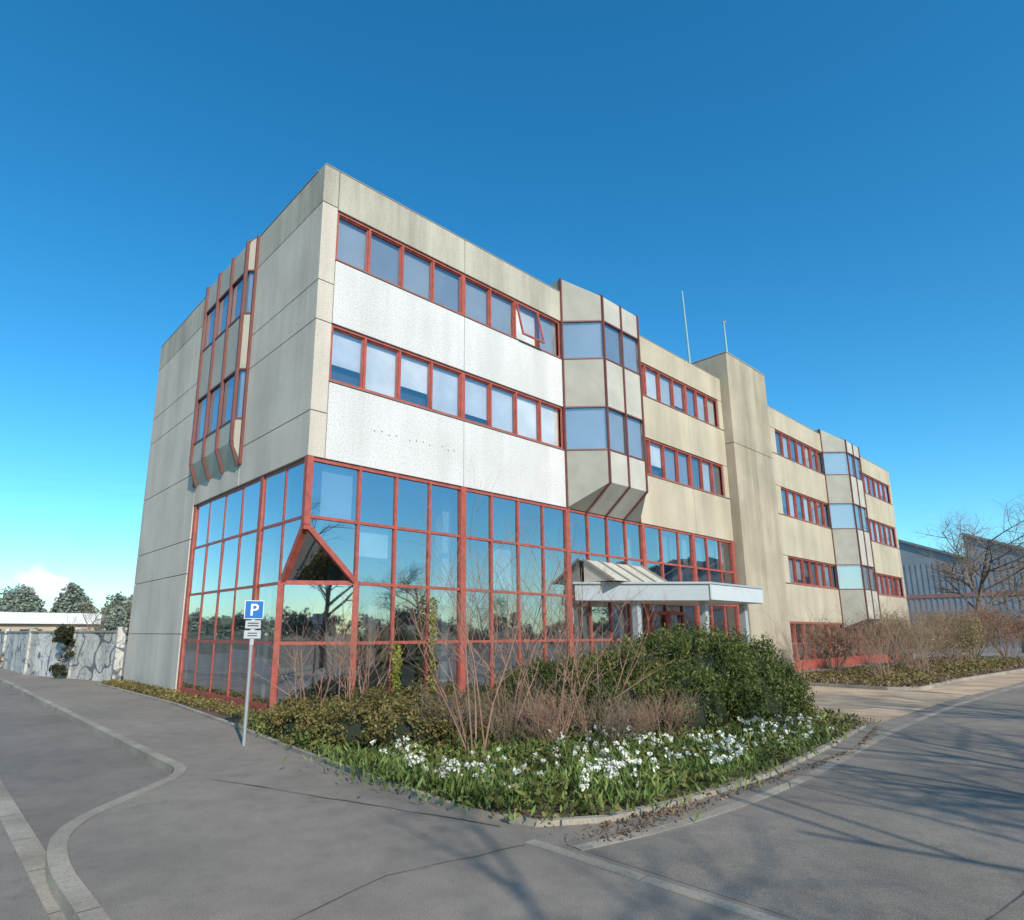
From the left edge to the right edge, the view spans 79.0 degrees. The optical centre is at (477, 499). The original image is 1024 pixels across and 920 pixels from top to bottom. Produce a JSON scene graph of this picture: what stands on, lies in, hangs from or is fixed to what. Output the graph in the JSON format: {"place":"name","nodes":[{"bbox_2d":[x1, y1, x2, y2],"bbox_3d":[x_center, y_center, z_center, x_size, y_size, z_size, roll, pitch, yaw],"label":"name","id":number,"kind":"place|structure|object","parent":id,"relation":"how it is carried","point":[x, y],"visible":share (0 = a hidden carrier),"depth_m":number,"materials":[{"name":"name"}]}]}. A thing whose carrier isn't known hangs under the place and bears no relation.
{"place":"outdoors","nodes":[
{"label":"outdoors","id":0,"kind":"place"},
{"bbox_2d":[0,627,126,681],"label":"concrete wall","id":1,"kind":"structure","parent":0,"point":[98,655],"depth_m":24.40,"materials":[{"name":"white concrete"}]},
{"bbox_2d":[48,623,74,677],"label":"wall ivy","id":2,"kind":"object","parent":1,"relation":"attached to","point":[64,634],"depth_m":24.25,"materials":[{"name":"green plant"}]},
{"bbox_2d":[1,636,127,913],"bbox_3d":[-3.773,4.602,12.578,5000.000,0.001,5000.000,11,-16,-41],"label":"ground","id":3,"kind":"structure","parent":0,"point":[126,640],"depth_m":6.52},
{"bbox_2d":[0,581,132,636],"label":"distant trees","id":4,"kind":"object","parent":3,"relation":"on","point":[23,598],"visible":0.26,"depth_m":137.08,"materials":[{"name":"green plant"}]},
{"bbox_2d":[0,684,1023,919],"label":"concrete gutter","id":5,"kind":"object","parent":3,"relation":"on","point":[31,852],"visible":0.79,"depth_m":5.34,"materials":[{"name":"grey concrete"}]},
{"bbox_2d":[0,683,170,919],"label":"road","id":6,"kind":"structure","parent":0,"point":[57,771],"depth_m":8.21,"materials":[{"name":"grey asphalt"}]},
{"bbox_2d":[0,677,185,919],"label":"kerb","id":7,"kind":"structure","parent":6,"relation":"on","point":[72,895],"depth_m":5.64,"materials":[{"name":"concrete"}]},
{"bbox_2d":[0,645,1023,919],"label":"pavement","id":8,"kind":"structure","parent":0,"point":[920,819],"depth_m":5.28,"materials":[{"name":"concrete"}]},
{"bbox_2d":[0,612,101,630],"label":"warehouse","id":9,"kind":"structure","parent":8,"relation":"on","point":[19,621],"depth_m":68.50,"materials":[{"name":"white"}]},
{"bbox_2d":[65,597,115,630],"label":"bare tree","id":10,"kind":"object","parent":8,"relation":"on","point":[95,620],"visible":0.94,"depth_m":46.46,"materials":[{"name":"brown plant"}]},
{"bbox_2d":[121,598,132,638],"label":"bare tree","id":11,"kind":"object","parent":8,"relation":"on","point":[128,612],"visible":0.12,"depth_m":52.90,"materials":[{"name":"brown plant"}]},
{"bbox_2d":[242,600,263,745],"bbox_3d":[-3.704,2.777,10.056,0.300,2.275,0.086,6,-13,-25],"label":"parking sign","id":12,"kind":"object","parent":8,"relation":"on","point":[253,610],"visible":1,"depth_m":10.15,"materials":[{"name":"grey metal"}]},
{"bbox_2d":[123,163,914,691],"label":"concrete walls","id":13,"kind":"structure","parent":8,"relation":"on","point":[311,289],"depth_m":19.18,"materials":[{"name":"concrete"}]},
{"bbox_2d":[198,219,869,705],"bbox_3d":[8.636,2.310,33.039,44.820,12.900,14.180,11,-16,-41],"label":"interior","id":14,"kind":"object","parent":13,"relation":"in","point":[332,491],"visible":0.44,"depth_m":20.00,"materials":[{"name":"glass"}]},
{"bbox_2d":[189,235,881,628],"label":"bay windows","id":15,"kind":"structure","parent":13,"relation":"attached to","point":[607,481],"depth_m":20.36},
{"bbox_2d":[681,291,727,362],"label":"roof masts","id":16,"kind":"object","parent":13,"relation":"on","point":[687,342],"visible":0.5,"depth_m":29.08,"materials":[{"name":"metal"}]},
{"bbox_2d":[180,287,907,704],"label":"glazing","id":17,"kind":"structure","parent":8,"relation":"on","point":[260,687],"depth_m":16.45,"materials":[{"name":"blue glass"}]},
{"bbox_2d":[176,212,912,710],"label":"red frames","id":18,"kind":"structure","parent":8,"relation":"on","point":[304,530],"depth_m":17.43,"materials":[{"name":"paint"}]},
{"bbox_2d":[95,657,1023,826],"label":"bed edging","id":19,"kind":"object","parent":8,"relation":"on","point":[558,821],"visible":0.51,"depth_m":7.43,"materials":[{"name":"concrete"}]},
{"bbox_2d":[101,658,1023,818],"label":"planting bed","id":20,"kind":"object","parent":8,"relation":"on","point":[521,812],"visible":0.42,"depth_m":7.93,"materials":[{"name":"soil"}]},
{"bbox_2d":[101,679,268,722],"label":"groundcover plants","id":21,"kind":"object","parent":20,"relation":"on","point":[166,693],"visible":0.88,"depth_m":15.69,"materials":[{"name":"green plant"}]},
{"bbox_2d":[230,590,364,707],"bbox_3d":[-3.160,2.890,11.358,2.225,2.530,2.380,-5,-13,23],"label":"bare shrub","id":22,"kind":"object","parent":20,"relation":"on","point":[301,673],"visible":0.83,"depth_m":11.16,"materials":[{"name":"brown plant"}]},
{"bbox_2d":[303,570,407,701],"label":"bare shrub","id":23,"kind":"object","parent":20,"relation":"on","point":[360,667],"visible":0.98,"depth_m":11.05,"materials":[{"name":"brown plant"}]},
{"bbox_2d":[307,582,424,694],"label":"bare shrub","id":24,"kind":"object","parent":20,"relation":"on","point":[367,685],"visible":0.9,"depth_m":11.73,"materials":[{"name":"brown plant"}]},
{"bbox_2d":[257,678,518,750],"bbox_3d":[-1.205,3.704,11.114,4.540,0.910,4.163,11,-16,-41],"label":"hedge","id":25,"kind":"object","parent":20,"relation":"on","point":[380,715],"visible":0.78,"depth_m":9.72,"materials":[{"name":"green plant"}]},
{"bbox_2d":[389,643,402,694],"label":"climbing plant","id":26,"kind":"object","parent":20,"relation":"on","point":[396,670],"visible":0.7,"depth_m":14.26,"materials":[{"name":"green plant"}]},
{"bbox_2d":[427,597,442,691],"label":"climbing plant","id":27,"kind":"object","parent":20,"relation":"on","point":[431,657],"visible":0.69,"depth_m":15.08,"materials":[{"name":"green plant"}]},
{"bbox_2d":[404,670,505,743],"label":"brown shrub","id":28,"kind":"object","parent":20,"relation":"on","point":[465,705],"visible":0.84,"depth_m":9.57,"materials":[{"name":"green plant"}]},
{"bbox_2d":[369,471,584,754],"bbox_3d":[-0.238,1.647,9.243,3.502,4.075,2.667,-3,-12,13],"label":"bare shrub","id":29,"kind":"object","parent":20,"relation":"on","point":[454,718],"visible":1,"depth_m":9.12,"materials":[{"name":"brown plant"}]},
{"bbox_2d":[389,468,598,739],"bbox_3d":[0.709,1.657,10.295,3.752,4.493,3.819,11,-16,-41],"label":"bare shrub","id":30,"kind":"object","parent":20,"relation":"on","point":[525,671],"visible":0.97,"depth_m":9.73,"materials":[{"name":"brown plant"}]},
{"bbox_2d":[474,664,558,745],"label":"brown shrub","id":31,"kind":"object","parent":20,"relation":"on","point":[507,721],"visible":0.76,"depth_m":9.30,"materials":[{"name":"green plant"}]},
{"bbox_2d":[418,545,614,700],"bbox_3d":[0.253,2.511,12.155,3.456,3.608,4.034,11,-16,-41],"label":"bare shrub","id":32,"kind":"object","parent":20,"relation":"on","point":[476,652],"visible":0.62,"depth_m":11.81,"materials":[{"name":"brown plant"}]},
{"bbox_2d":[505,679,592,753],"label":"brown shrub","id":33,"kind":"object","parent":20,"relation":"on","point":[545,718],"visible":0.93,"depth_m":8.95,"materials":[{"name":"brown plant"}]},
{"bbox_2d":[235,705,864,824],"bbox_3d":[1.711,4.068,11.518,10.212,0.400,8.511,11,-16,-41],"label":"groundcover plants","id":34,"kind":"object","parent":20,"relation":"on","point":[775,753],"visible":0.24,"depth_m":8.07,"materials":[{"name":"green plant"}]},
{"bbox_2d":[451,492,672,738],"bbox_3d":[1.532,1.841,10.129,2.858,4.063,4.501,51,-52,-75],"label":"bare shrub","id":35,"kind":"object","parent":20,"relation":"on","point":[568,639],"visible":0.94,"depth_m":10.04,"materials":[{"name":"brown plant"}]},
{"bbox_2d":[483,538,698,735],"bbox_3d":[2.092,2.268,10.077,3.037,3.213,3.261,11,-16,-41],"label":"bare shrub","id":36,"kind":"object","parent":20,"relation":"on","point":[569,685],"visible":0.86,"depth_m":9.94,"materials":[{"name":"brown plant"}]},
{"bbox_2d":[370,713,833,790],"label":"white flowers","id":37,"kind":"object","parent":20,"relation":"on","point":[613,762],"visible":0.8,"depth_m":7.55,"materials":[{"name":"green plant"}]},
{"bbox_2d":[554,675,663,746],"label":"brown shrub","id":38,"kind":"object","parent":20,"relation":"on","point":[618,722],"visible":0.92,"depth_m":9.13,"materials":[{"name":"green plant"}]},
{"bbox_2d":[480,612,816,737],"bbox_3d":[3.752,3.254,11.995,7.345,2.181,3.540,5,-13,-24],"label":"yew bush","id":39,"kind":"object","parent":20,"relation":"on","point":[746,680],"visible":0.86,"depth_m":11.12,"materials":[{"name":"green plant"}]},
{"bbox_2d":[614,674,704,740],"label":"brown shrub","id":40,"kind":"object","parent":20,"relation":"on","point":[670,708],"visible":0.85,"depth_m":9.31,"materials":[{"name":"brown plant"}]},
{"bbox_2d":[757,595,836,680],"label":"bare shrub","id":41,"kind":"object","parent":20,"relation":"on","point":[797,652],"visible":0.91,"depth_m":22.62,"materials":[{"name":"brown plant"}]},
{"bbox_2d":[790,610,874,674],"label":"brown shrub","id":42,"kind":"object","parent":20,"relation":"on","point":[823,642],"visible":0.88,"depth_m":25.48,"materials":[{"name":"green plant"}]},
{"bbox_2d":[833,617,913,679],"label":"bare shrub","id":43,"kind":"object","parent":20,"relation":"on","point":[881,662],"visible":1,"depth_m":22.45,"materials":[{"name":"brown plant"}]},
{"bbox_2d":[836,590,933,677],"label":"bare shrub","id":44,"kind":"object","parent":20,"relation":"on","point":[883,636],"visible":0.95,"depth_m":23.96,"materials":[{"name":"brown plant"}]},
{"bbox_2d":[842,593,931,666],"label":"bare shrub","id":45,"kind":"object","parent":20,"relation":"on","point":[909,628],"visible":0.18,"depth_m":29.83,"materials":[{"name":"brown plant"}]},
{"bbox_2d":[853,600,947,670],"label":"bare shrub","id":46,"kind":"object","parent":20,"relation":"on","point":[878,634],"visible":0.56,"depth_m":28.46,"materials":[{"name":"brown plant"}]},
{"bbox_2d":[796,654,1023,687],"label":"groundcover plants","id":47,"kind":"object","parent":20,"relation":"on","point":[968,669],"visible":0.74,"depth_m":25.21,"materials":[{"name":"green plant"}]},
{"bbox_2d":[850,588,976,671],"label":"bare shrub","id":48,"kind":"object","parent":20,"relation":"on","point":[941,625],"visible":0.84,"depth_m":26.07,"materials":[{"name":"brown plant"}]},
{"bbox_2d":[861,587,988,675],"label":"bare shrub","id":49,"kind":"object","parent":20,"relation":"on","point":[921,645],"visible":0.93,"depth_m":24.51,"materials":[{"name":"brown plant"}]},
{"bbox_2d":[900,614,952,667],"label":"bare shrub","id":50,"kind":"object","parent":20,"relation":"on","point":[931,645],"visible":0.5,"depth_m":27.65,"materials":[{"name":"brown plant"}]},
{"bbox_2d":[904,596,969,665],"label":"bare shrub","id":51,"kind":"object","parent":20,"relation":"on","point":[938,658],"visible":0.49,"depth_m":30.55,"materials":[{"name":"brown plant"}]},
{"bbox_2d":[906,600,970,658],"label":"bare shrub","id":52,"kind":"object","parent":20,"relation":"on","point":[943,636],"visible":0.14,"depth_m":36.37,"materials":[{"name":"brown plant"}]},
{"bbox_2d":[914,594,985,661],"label":"bare shrub","id":53,"kind":"object","parent":20,"relation":"on","point":[961,657],"visible":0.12,"depth_m":34.41,"materials":[{"name":"brown plant"}]},
{"bbox_2d":[906,596,1006,665],"bbox_3d":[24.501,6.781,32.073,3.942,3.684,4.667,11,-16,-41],"label":"olive shrub","id":54,"kind":"object","parent":20,"relation":"on","point":[974,636],"visible":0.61,"depth_m":31.53,"materials":[{"name":"brown plant"}]},
{"bbox_2d":[945,608,1002,658],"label":"bare shrub","id":55,"kind":"object","parent":20,"relation":"on","point":[977,641],"visible":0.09,"depth_m":38.17,"materials":[{"name":"brown plant"}]},
{"bbox_2d":[935,594,1021,659],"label":"brown shrub","id":56,"kind":"object","parent":20,"relation":"on","point":[1006,630],"visible":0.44,"depth_m":36.98,"materials":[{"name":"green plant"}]},
{"bbox_2d":[960,613,1006,663],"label":"bare shrub","id":57,"kind":"object","parent":20,"relation":"on","point":[971,655],"visible":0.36,"depth_m":32.18,"materials":[{"name":"brown plant"}]},
{"bbox_2d":[978,613,1023,661],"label":"bare shrub","id":58,"kind":"object","parent":20,"relation":"on","point":[1019,641],"visible":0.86,"depth_m":35.44,"materials":[{"name":"brown plant"}]},
{"bbox_2d":[553,712,882,846],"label":"leaf litter","id":59,"kind":"object","parent":8,"relation":"on","point":[672,810],"visible":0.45,"depth_m":6.24,"materials":[{"name":"brown plant"}]},
{"bbox_2d":[803,671,1023,722],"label":"tan paving","id":60,"kind":"structure","parent":8,"relation":"on","point":[882,705],"depth_m":17.04,"materials":[{"name":"beige concrete"}]},
{"bbox_2d":[573,558,763,643],"bbox_3d":[6.399,4.005,20.073,6.760,4.062,2.936,11,-16,-41],"label":"entrance canopy","id":61,"kind":"object","parent":60,"relation":"on","point":[703,596],"visible":0.87,"depth_m":19.26,"materials":[{"name":"metal"}]},
{"bbox_2d":[909,489,1023,654],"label":"bare tree","id":62,"kind":"object","parent":8,"relation":"on","point":[973,588],"visible":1,"depth_m":48.67,"materials":[{"name":"brown plant"}]},
{"bbox_2d":[962,599,1023,657],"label":"brown shrub","id":63,"kind":"object","parent":8,"relation":"on","point":[1018,624],"visible":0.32,"depth_m":40.01,"materials":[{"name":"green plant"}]},
{"bbox_2d":[973,539,1023,652],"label":"bare tree","id":64,"kind":"object","parent":8,"relation":"on","point":[1014,588],"visible":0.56,"depth_m":54.39,"materials":[{"name":"brown plant"}]},
{"bbox_2d":[984,612,1023,646],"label":"brown shrub","id":65,"kind":"object","parent":8,"relation":"on","point":[1014,635],"visible":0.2,"depth_m":43.45,"materials":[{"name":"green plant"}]},
{"bbox_2d":[0,0,1023,612],"label":"sky","id":66,"kind":"structure","parent":0,"point":[838,184],"materials":[{"name":"blue"}]},
{"bbox_2d":[898,533,1023,647],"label":"sawtooth factory hall","id":67,"kind":"structure","parent":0,"point":[916,584],"depth_m":76.94,"materials":[{"name":"grey metal"}]}
]}

